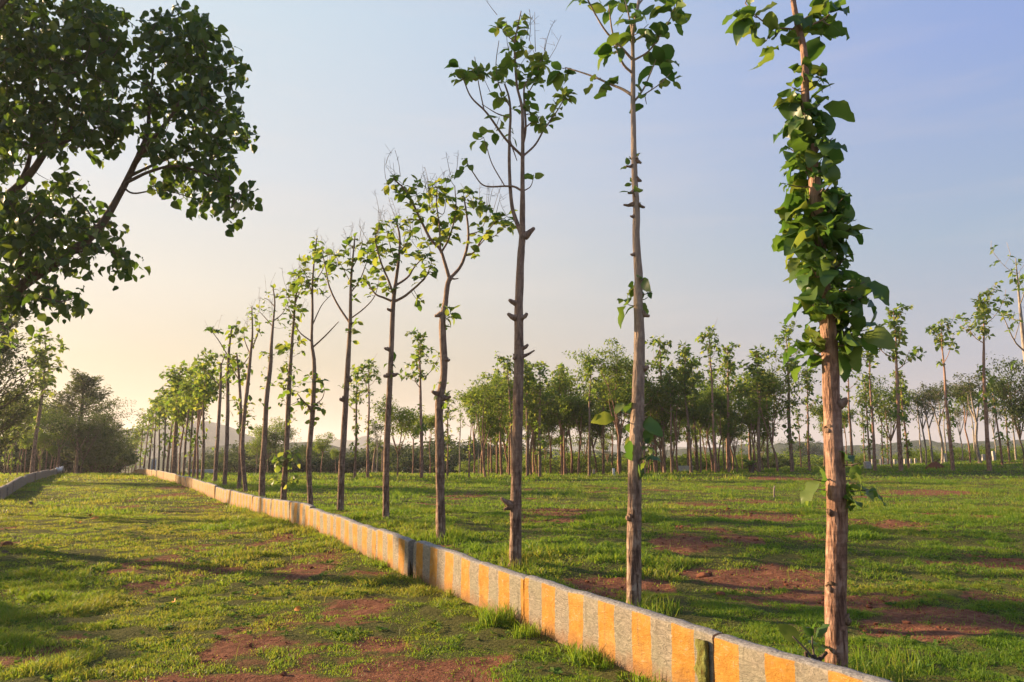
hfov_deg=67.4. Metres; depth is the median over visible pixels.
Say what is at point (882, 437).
field tree
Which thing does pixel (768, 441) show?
young tree
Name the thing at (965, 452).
bush
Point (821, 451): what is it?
field tree
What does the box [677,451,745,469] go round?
bush
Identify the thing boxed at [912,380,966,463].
field tree
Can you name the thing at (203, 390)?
teak tree
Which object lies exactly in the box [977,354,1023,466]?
field tree
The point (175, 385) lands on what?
teak tree
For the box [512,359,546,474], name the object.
teak tree
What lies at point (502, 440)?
young tree
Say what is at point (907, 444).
teak tree
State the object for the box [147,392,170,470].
teak tree
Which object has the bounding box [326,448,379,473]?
bush
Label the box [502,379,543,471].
grove tree
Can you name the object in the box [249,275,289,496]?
teak tree
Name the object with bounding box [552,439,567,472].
young tree
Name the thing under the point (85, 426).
spreading tree
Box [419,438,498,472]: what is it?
bush
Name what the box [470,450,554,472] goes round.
bush
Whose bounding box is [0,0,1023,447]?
sky
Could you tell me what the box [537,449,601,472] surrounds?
bush
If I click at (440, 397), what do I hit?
teak tree
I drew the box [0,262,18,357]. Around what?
teak tree
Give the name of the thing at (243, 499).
kerb slab
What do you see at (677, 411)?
grove tree
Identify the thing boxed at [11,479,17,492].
kerb slab
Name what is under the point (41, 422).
thicket tree
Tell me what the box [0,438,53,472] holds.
bush
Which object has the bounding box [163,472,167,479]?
kerb slab
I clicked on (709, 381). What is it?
teak tree
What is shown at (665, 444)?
young tree
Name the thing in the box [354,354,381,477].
teak tree
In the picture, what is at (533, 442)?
grove tree
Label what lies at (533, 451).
grove tree
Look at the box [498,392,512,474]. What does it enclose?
teak tree
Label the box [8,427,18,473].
young tree
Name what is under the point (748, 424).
grove tree
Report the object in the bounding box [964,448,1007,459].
bush
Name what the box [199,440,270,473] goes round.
bush
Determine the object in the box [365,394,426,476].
field tree
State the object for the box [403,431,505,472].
bush
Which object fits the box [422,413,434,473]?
field tree
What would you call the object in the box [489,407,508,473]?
grove tree
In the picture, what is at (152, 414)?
teak tree
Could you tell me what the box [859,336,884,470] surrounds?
teak tree
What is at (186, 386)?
teak tree
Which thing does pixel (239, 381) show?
teak tree
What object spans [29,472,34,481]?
kerb slab
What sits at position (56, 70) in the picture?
broadleaf tree
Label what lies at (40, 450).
young tree
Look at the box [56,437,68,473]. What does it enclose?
bare trunk
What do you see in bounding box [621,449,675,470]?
bush
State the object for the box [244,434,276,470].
field tree
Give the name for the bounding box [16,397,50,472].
thicket tree
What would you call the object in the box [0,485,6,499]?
kerb slab
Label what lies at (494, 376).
grove tree
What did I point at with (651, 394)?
teak tree
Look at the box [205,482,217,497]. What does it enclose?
kerb slab
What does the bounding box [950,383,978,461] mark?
field tree
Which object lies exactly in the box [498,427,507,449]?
young tree
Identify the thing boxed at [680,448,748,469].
bush
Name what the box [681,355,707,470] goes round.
teak tree
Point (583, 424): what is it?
grove tree
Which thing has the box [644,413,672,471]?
grove tree
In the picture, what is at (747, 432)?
teak tree
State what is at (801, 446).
field tree
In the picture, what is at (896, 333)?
teak tree
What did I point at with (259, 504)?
kerb slab
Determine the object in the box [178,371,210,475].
teak tree
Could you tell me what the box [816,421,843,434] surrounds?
field tree
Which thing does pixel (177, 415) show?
teak tree
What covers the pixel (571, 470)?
grove tree
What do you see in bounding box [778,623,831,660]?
sapling
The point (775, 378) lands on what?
grove tree
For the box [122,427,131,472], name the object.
field tree
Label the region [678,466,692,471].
wall
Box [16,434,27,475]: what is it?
young tree
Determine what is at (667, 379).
teak tree
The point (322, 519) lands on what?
kerb slab
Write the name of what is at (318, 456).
bush
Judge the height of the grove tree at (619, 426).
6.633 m
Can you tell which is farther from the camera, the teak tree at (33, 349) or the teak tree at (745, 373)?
the teak tree at (745, 373)
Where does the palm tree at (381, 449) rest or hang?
on the ground at (336, 604)
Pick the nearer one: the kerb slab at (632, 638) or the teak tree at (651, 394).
the kerb slab at (632, 638)
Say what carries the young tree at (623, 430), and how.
on the ground at (336, 604)
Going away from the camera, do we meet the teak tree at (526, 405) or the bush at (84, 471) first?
the teak tree at (526, 405)
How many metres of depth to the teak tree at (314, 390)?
19.75 m
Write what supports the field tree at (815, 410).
on the ground at (336, 604)
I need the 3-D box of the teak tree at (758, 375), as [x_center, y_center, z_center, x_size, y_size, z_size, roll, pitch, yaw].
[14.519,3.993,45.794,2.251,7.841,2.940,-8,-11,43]
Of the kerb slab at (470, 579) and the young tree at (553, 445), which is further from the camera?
the young tree at (553, 445)
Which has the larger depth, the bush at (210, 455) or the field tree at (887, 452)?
the bush at (210, 455)
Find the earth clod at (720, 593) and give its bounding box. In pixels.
[716,591,725,595]
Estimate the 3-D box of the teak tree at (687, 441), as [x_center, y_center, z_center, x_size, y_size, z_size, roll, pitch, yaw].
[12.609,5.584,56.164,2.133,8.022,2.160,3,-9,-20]
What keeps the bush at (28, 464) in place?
on the ground at (336, 604)
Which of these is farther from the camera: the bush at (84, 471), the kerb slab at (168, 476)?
the bush at (84, 471)
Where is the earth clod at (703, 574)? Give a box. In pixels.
[697,572,709,577]
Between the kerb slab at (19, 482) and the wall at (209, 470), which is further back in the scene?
the wall at (209, 470)
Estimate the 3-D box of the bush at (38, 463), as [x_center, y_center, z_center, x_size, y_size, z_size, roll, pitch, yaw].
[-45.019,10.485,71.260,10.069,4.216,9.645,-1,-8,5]
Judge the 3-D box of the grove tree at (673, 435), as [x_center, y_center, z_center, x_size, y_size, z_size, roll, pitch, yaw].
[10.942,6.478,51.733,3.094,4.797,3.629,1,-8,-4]
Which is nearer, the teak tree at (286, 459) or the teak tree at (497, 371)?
the teak tree at (286, 459)
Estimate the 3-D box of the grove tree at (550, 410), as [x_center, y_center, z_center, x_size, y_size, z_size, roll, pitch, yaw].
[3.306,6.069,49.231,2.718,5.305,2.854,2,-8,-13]
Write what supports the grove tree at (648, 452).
on the ground at (336, 604)
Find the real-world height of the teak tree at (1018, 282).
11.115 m
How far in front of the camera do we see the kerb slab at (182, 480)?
31.42 m
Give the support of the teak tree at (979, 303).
on the ground at (336, 604)
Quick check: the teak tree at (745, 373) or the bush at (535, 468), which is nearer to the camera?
the teak tree at (745, 373)
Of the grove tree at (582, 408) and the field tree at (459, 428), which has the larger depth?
the field tree at (459, 428)
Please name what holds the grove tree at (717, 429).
on the ground at (336, 604)
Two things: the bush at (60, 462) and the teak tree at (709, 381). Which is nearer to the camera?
the teak tree at (709, 381)
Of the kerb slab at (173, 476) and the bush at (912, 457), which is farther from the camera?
the bush at (912, 457)
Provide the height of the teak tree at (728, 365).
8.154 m
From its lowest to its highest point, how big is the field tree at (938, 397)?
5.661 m
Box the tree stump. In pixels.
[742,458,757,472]
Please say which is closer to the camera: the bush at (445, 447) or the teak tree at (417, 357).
the teak tree at (417, 357)
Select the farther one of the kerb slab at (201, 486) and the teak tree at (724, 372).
the teak tree at (724, 372)
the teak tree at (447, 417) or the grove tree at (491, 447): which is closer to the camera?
the teak tree at (447, 417)
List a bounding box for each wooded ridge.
[126,442,624,467]
[654,439,1023,464]
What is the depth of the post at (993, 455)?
61.25 m
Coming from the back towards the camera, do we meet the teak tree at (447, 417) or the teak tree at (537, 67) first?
the teak tree at (447, 417)
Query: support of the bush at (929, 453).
on the ground at (336, 604)
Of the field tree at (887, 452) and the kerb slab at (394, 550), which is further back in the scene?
the field tree at (887, 452)
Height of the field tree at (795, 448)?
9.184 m
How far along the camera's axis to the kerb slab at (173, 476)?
34.83 m
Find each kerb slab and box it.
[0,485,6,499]
[6,482,12,496]
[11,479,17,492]
[16,477,20,489]
[19,476,23,487]
[24,474,30,482]
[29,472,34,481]
[34,472,38,479]
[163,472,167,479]
[167,472,170,480]
[171,473,177,481]
[176,475,180,483]
[180,476,185,485]
[185,476,192,487]
[192,478,200,490]
[198,481,205,494]
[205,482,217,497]
[215,487,224,502]
[225,489,238,505]
[236,492,254,510]
[252,496,271,516]
[271,499,291,522]
[290,501,315,527]
[308,508,335,536]
[333,514,378,559]
[376,528,416,576]
[413,541,528,626]
[524,575,722,681]
[714,634,892,681]
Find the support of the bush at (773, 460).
on the ground at (336, 604)
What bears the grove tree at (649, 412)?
on the ground at (336, 604)
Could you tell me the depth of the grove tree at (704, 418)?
46.40 m
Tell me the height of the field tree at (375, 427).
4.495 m
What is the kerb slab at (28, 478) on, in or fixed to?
on the ground at (336, 604)
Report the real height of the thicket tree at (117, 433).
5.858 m
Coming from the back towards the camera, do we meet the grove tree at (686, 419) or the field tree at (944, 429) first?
the field tree at (944, 429)
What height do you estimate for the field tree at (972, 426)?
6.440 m
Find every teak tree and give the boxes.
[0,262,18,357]
[14,326,69,472]
[132,421,145,468]
[134,414,151,468]
[137,403,157,468]
[138,408,157,468]
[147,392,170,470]
[148,398,161,469]
[149,360,193,472]
[155,387,169,470]
[155,388,175,472]
[159,366,192,473]
[159,390,210,474]
[161,379,173,471]
[165,364,198,475]
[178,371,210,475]
[178,374,225,479]
[186,362,218,476]
[191,347,224,480]
[192,352,245,480]
[203,315,243,484]
[223,352,253,488]
[233,304,263,490]
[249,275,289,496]
[268,266,310,499]
[280,229,338,505]
[311,220,386,510]
[342,364,369,477]
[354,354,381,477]
[357,190,438,518]
[382,150,517,538]
[398,327,439,478]
[443,390,459,475]
[444,0,577,567]
[457,404,479,477]
[471,382,489,459]
[481,366,501,473]
[494,351,535,476]
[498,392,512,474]
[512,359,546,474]
[523,360,560,476]
[524,360,541,438]
[546,0,691,606]
[549,364,581,474]
[551,363,576,396]
[578,361,601,475]
[596,364,613,473]
[605,363,622,470]
[623,360,661,473]
[645,335,683,473]
[651,360,683,472]
[672,340,706,472]
[672,371,698,465]
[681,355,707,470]
[695,318,721,472]
[699,369,721,469]
[703,341,748,471]
[713,358,737,468]
[722,0,895,667]
[734,343,780,471]
[738,369,756,460]
[743,387,751,447]
[767,321,803,471]
[790,370,821,470]
[840,364,868,466]
[849,374,882,461]
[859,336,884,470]
[864,302,926,470]
[889,369,912,467]
[925,314,959,470]
[939,406,960,460]
[955,280,1013,470]
[980,373,1003,464]
[989,244,1023,369]
[997,378,1018,460]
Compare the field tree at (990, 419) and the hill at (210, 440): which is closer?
the field tree at (990, 419)
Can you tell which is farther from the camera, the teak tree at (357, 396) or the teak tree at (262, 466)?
the teak tree at (357, 396)
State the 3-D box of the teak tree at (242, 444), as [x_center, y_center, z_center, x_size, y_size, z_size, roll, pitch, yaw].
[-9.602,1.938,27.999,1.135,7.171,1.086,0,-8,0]
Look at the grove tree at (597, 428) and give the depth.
53.86 m
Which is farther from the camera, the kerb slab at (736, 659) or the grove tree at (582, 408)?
the grove tree at (582, 408)
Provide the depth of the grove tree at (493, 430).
45.31 m
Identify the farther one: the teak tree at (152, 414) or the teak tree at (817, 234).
the teak tree at (152, 414)
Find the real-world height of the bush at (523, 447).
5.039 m
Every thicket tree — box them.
[0,388,42,431]
[0,398,47,472]
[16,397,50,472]
[20,423,61,471]
[30,407,82,468]
[34,393,70,469]
[70,439,140,472]
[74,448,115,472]
[76,417,126,450]
[98,448,138,472]
[99,417,128,452]
[99,421,132,470]
[108,433,143,451]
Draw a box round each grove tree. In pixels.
[450,372,512,476]
[457,386,481,472]
[459,385,495,472]
[474,417,502,475]
[478,365,547,434]
[478,378,525,475]
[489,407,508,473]
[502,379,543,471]
[505,385,559,474]
[523,421,551,471]
[525,398,552,472]
[536,363,600,474]
[541,419,559,472]
[542,398,579,474]
[548,397,584,473]
[558,394,596,473]
[561,337,659,473]
[570,402,602,472]
[573,377,614,471]
[585,413,614,447]
[596,381,621,471]
[597,377,631,470]
[598,407,622,471]
[607,377,655,412]
[613,391,649,419]
[619,382,680,471]
[626,377,692,472]
[627,414,667,472]
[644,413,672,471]
[653,365,704,472]
[656,414,690,469]
[668,370,721,446]
[679,396,719,472]
[685,410,721,470]
[689,387,731,470]
[697,389,731,470]
[699,374,756,469]
[707,414,740,469]
[717,398,761,471]
[724,354,820,471]
[733,395,781,469]
[734,395,773,470]
[742,372,786,467]
[748,409,778,469]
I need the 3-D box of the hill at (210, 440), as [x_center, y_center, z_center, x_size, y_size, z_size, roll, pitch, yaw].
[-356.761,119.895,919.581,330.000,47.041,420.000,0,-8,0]
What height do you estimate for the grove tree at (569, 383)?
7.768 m
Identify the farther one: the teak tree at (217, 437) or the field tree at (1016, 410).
the field tree at (1016, 410)
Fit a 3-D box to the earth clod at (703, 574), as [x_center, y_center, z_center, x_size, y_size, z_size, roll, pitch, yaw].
[2.327,2.853,9.344,0.159,0.076,0.106,0,-8,0]
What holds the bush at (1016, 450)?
on the ground at (336, 604)
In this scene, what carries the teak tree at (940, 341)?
on the ground at (336, 604)
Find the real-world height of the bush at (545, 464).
1.897 m
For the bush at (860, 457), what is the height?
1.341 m
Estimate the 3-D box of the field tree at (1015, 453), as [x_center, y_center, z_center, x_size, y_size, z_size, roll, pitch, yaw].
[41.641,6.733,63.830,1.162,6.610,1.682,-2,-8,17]
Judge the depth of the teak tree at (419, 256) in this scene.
14.77 m
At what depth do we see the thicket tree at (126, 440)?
73.92 m
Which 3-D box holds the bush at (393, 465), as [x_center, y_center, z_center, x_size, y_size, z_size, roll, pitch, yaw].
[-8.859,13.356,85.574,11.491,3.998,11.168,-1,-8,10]
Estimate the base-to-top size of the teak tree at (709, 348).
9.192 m
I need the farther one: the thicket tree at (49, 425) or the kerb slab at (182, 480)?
the thicket tree at (49, 425)
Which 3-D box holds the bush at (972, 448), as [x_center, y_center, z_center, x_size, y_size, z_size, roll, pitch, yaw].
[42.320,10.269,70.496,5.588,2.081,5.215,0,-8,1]
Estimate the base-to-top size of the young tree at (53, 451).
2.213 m
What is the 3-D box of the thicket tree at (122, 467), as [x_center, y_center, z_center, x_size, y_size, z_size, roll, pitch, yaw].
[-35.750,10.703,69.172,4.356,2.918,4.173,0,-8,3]
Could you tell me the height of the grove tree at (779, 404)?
7.236 m
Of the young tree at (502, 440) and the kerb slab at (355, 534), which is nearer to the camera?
the kerb slab at (355, 534)
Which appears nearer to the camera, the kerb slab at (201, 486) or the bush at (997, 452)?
the kerb slab at (201, 486)
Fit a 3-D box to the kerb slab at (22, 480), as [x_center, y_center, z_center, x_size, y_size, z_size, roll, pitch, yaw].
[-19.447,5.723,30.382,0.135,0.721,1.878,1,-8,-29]
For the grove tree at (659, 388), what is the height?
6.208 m
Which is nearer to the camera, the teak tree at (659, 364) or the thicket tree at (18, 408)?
the teak tree at (659, 364)
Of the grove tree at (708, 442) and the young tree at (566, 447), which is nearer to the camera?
the grove tree at (708, 442)
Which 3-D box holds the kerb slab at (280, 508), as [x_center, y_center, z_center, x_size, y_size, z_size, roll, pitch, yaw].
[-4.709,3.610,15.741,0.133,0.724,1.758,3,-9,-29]
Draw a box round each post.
[151,459,156,469]
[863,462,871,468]
[991,451,995,460]
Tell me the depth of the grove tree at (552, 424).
55.58 m
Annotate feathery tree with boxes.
[0,307,53,459]
[41,368,124,473]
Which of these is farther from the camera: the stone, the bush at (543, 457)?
the bush at (543, 457)
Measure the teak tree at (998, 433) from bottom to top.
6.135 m
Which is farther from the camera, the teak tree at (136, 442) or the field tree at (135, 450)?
the field tree at (135, 450)
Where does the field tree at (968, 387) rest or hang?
on the ground at (336, 604)
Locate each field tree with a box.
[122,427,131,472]
[130,438,144,469]
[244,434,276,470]
[248,416,291,472]
[258,425,302,457]
[295,441,323,458]
[312,432,337,471]
[327,447,339,472]
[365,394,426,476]
[365,419,391,472]
[397,414,424,472]
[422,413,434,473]
[454,406,465,471]
[474,430,481,473]
[777,437,820,460]
[780,441,814,460]
[791,407,806,467]
[794,441,823,459]
[805,403,824,465]
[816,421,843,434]
[841,408,857,464]
[851,375,922,466]
[855,408,869,461]
[874,404,888,464]
[883,406,890,463]
[903,381,950,461]
[906,384,942,465]
[909,389,922,462]
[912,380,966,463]
[932,396,948,461]
[942,406,971,460]
[947,370,1008,462]
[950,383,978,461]
[968,399,980,460]
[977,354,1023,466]
[979,402,1003,459]
[1006,389,1017,459]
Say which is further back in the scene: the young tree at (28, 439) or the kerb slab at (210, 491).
the young tree at (28, 439)
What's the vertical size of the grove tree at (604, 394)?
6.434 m
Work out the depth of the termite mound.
44.74 m
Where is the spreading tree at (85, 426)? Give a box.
[29,393,143,473]
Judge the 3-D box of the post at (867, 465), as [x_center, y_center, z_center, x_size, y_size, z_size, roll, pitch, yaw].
[22.860,8.077,49.358,0.348,0.650,0.368,0,-8,0]
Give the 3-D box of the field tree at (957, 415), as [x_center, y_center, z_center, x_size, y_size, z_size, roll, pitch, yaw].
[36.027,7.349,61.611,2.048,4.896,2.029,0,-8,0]
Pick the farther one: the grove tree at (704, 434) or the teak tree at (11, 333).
the grove tree at (704, 434)
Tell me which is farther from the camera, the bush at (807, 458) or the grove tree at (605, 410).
the bush at (807, 458)
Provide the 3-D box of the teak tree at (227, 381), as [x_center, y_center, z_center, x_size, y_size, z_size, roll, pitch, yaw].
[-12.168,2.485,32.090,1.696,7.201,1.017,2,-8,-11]
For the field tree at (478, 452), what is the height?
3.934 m
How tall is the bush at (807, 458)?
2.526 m
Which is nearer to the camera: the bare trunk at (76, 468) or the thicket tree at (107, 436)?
the bare trunk at (76, 468)
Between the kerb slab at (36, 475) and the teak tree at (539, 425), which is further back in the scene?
the teak tree at (539, 425)
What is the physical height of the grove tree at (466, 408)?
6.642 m
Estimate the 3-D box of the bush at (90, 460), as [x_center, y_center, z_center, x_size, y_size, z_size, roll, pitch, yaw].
[-33.232,9.620,61.254,3.202,2.145,3.068,3,-9,-18]
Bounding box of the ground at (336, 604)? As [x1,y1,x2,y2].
[0,460,1023,681]
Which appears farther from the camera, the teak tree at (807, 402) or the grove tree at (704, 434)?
the grove tree at (704, 434)
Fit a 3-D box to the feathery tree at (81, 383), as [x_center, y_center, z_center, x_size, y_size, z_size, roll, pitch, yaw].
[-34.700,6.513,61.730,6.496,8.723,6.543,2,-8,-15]
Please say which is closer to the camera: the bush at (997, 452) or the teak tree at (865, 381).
the teak tree at (865, 381)
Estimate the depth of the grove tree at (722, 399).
47.34 m
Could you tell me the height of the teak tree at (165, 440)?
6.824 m
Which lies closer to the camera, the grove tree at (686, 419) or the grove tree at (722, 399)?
the grove tree at (722, 399)
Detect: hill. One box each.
[84,420,278,459]
[295,436,698,452]
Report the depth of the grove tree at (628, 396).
44.88 m
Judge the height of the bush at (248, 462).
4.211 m
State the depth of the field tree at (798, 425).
61.71 m
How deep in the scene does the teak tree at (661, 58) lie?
8.22 m
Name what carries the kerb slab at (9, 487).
on the ground at (336, 604)
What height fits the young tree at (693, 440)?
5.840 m
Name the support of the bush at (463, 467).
on the ground at (336, 604)
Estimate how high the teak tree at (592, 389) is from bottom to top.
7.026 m
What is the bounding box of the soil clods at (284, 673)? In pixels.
[0,494,1022,681]
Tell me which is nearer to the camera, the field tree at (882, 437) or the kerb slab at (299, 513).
the kerb slab at (299, 513)
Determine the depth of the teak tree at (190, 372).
45.85 m
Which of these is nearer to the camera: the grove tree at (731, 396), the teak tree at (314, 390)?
the teak tree at (314, 390)
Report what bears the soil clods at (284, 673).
on the ground at (336, 604)
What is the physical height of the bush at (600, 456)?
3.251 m
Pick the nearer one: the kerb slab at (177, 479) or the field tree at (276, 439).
the kerb slab at (177, 479)
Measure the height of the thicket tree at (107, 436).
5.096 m
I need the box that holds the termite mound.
[925,461,943,469]
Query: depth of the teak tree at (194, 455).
41.47 m
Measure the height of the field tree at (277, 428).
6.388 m
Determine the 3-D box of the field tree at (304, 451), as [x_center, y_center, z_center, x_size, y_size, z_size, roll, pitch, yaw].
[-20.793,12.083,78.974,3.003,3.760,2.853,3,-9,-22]
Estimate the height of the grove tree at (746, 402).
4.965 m
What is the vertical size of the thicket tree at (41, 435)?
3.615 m
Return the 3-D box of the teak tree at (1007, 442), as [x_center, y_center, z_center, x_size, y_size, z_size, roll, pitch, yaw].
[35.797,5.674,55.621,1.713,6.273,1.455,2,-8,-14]
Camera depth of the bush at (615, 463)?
61.48 m
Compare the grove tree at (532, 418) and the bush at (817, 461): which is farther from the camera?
the bush at (817, 461)
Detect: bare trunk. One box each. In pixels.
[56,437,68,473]
[74,438,85,473]
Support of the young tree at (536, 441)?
on the ground at (336, 604)
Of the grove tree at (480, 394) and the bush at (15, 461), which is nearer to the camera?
the grove tree at (480, 394)
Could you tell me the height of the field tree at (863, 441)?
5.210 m
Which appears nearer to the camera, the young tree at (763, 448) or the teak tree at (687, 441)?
the teak tree at (687, 441)
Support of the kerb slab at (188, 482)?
on the ground at (336, 604)
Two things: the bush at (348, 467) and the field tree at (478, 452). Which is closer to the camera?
the field tree at (478, 452)
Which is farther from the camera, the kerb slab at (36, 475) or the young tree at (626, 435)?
the young tree at (626, 435)
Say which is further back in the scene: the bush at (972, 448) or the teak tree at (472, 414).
the bush at (972, 448)
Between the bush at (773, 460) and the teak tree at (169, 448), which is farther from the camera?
the bush at (773, 460)
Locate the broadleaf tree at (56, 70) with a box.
[0,0,262,335]
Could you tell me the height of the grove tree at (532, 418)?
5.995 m
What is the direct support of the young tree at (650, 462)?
on the ground at (336, 604)
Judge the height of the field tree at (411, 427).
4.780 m
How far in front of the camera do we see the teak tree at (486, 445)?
56.66 m
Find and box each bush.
[0,433,72,473]
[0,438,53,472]
[1,445,74,471]
[12,436,75,471]
[17,437,80,472]
[25,433,138,473]
[185,451,221,471]
[191,448,237,472]
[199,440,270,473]
[228,443,328,472]
[251,447,351,472]
[274,450,329,473]
[294,453,370,473]
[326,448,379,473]
[345,441,426,472]
[369,446,425,472]
[380,443,477,472]
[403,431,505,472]
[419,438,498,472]
[445,444,507,472]
[454,460,495,472]
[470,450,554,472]
[471,443,559,468]
[482,460,529,472]
[510,458,557,472]
[535,451,616,472]
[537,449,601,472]
[558,457,626,471]
[587,451,659,470]
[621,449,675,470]
[658,454,717,469]
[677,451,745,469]
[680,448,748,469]
[717,452,756,468]
[752,448,823,467]
[761,453,794,467]
[774,454,823,465]
[845,453,885,464]
[889,447,930,462]
[903,444,948,462]
[936,445,980,460]
[953,444,1007,460]
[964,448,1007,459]
[993,445,1020,459]
[997,443,1023,459]
[1004,450,1022,458]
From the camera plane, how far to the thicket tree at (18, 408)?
58.33 m
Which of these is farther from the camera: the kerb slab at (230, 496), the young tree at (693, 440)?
the young tree at (693, 440)
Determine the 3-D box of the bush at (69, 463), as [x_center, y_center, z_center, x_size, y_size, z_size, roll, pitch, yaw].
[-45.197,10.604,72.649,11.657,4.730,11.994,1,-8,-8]
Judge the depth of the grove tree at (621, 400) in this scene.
45.66 m
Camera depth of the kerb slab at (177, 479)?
33.15 m
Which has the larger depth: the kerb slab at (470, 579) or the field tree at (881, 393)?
the field tree at (881, 393)
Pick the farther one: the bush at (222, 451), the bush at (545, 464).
the bush at (222, 451)
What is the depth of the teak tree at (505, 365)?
45.90 m
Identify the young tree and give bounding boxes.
[1,427,18,474]
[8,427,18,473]
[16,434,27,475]
[19,436,38,472]
[37,430,47,470]
[45,444,61,469]
[486,425,505,472]
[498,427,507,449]
[522,424,559,472]
[536,424,558,472]
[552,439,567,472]
[555,423,606,457]
[565,427,572,472]
[593,428,616,462]
[611,425,628,439]
[622,432,627,469]
[649,441,651,469]
[656,430,672,459]
[679,423,709,466]
[717,425,737,449]
[738,432,747,468]
[743,435,776,456]
[760,423,771,456]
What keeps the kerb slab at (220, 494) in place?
on the ground at (336, 604)
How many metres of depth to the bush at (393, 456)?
93.32 m
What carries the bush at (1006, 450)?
on the ground at (336, 604)
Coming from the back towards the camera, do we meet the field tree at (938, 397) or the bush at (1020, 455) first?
the bush at (1020, 455)
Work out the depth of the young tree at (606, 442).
66.67 m
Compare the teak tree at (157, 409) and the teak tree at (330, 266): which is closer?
the teak tree at (330, 266)
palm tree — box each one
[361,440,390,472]
[369,443,397,471]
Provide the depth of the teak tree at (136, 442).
94.11 m
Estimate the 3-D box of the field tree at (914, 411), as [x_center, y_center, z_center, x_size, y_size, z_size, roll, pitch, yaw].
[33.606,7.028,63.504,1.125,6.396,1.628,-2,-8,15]
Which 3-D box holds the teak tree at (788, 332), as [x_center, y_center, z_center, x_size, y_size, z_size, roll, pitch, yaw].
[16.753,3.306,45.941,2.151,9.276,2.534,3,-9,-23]
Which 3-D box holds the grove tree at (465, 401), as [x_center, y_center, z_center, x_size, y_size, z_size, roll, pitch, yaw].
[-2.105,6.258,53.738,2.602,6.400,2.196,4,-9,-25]
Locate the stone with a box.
[1,541,12,545]
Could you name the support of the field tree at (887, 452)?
on the ground at (336, 604)
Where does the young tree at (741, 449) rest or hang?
on the ground at (336, 604)
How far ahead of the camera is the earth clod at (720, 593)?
8.39 m
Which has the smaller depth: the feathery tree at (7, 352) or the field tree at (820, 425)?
the feathery tree at (7, 352)
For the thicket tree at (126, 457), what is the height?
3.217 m
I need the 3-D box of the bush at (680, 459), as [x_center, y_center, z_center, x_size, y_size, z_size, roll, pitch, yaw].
[14.667,10.239,64.776,5.503,1.741,5.136,5,-9,-29]
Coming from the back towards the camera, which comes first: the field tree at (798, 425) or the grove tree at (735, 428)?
the field tree at (798, 425)
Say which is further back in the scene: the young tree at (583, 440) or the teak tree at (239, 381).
the young tree at (583, 440)
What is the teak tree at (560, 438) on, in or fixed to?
on the ground at (336, 604)
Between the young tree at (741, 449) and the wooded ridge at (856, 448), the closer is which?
the young tree at (741, 449)
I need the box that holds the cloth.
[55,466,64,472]
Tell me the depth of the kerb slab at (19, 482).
29.07 m
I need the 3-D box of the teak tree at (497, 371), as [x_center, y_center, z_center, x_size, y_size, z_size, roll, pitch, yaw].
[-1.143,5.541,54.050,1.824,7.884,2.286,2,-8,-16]
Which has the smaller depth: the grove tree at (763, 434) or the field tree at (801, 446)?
the grove tree at (763, 434)
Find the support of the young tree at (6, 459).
on the ground at (336, 604)
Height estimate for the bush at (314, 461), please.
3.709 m
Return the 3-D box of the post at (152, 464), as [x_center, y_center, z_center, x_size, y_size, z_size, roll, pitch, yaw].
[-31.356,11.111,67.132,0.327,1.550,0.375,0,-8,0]
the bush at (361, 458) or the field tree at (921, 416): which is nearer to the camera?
the field tree at (921, 416)
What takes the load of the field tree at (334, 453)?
on the ground at (336, 604)
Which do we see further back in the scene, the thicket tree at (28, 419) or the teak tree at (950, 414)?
the thicket tree at (28, 419)
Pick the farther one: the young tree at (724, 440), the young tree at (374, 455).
the young tree at (374, 455)
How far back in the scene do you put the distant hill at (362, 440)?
1391.72 m
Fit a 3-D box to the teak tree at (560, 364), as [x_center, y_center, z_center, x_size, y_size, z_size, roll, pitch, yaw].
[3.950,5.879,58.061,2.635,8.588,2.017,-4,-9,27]
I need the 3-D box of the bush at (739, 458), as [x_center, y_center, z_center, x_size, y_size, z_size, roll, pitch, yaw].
[18.555,9.669,62.297,4.105,1.734,4.398,-5,-10,32]
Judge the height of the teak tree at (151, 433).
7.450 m
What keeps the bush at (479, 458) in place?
on the ground at (336, 604)
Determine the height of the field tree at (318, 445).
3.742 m
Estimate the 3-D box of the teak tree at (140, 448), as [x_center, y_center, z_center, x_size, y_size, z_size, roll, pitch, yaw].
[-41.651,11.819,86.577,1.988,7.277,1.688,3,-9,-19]
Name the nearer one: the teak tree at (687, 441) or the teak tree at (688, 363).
the teak tree at (688, 363)
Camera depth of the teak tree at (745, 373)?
51.78 m
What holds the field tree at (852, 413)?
on the ground at (336, 604)
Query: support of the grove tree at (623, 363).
on the ground at (336, 604)
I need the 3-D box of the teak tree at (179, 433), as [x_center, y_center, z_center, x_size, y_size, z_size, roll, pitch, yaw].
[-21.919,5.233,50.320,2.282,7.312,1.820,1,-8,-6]
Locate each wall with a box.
[191,469,213,472]
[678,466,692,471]
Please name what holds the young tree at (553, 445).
on the ground at (336, 604)
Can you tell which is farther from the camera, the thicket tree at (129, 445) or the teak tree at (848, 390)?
the thicket tree at (129, 445)
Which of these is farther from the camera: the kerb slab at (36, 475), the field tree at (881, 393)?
the field tree at (881, 393)
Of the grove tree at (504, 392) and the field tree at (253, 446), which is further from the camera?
the field tree at (253, 446)
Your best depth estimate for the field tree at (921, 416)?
51.68 m

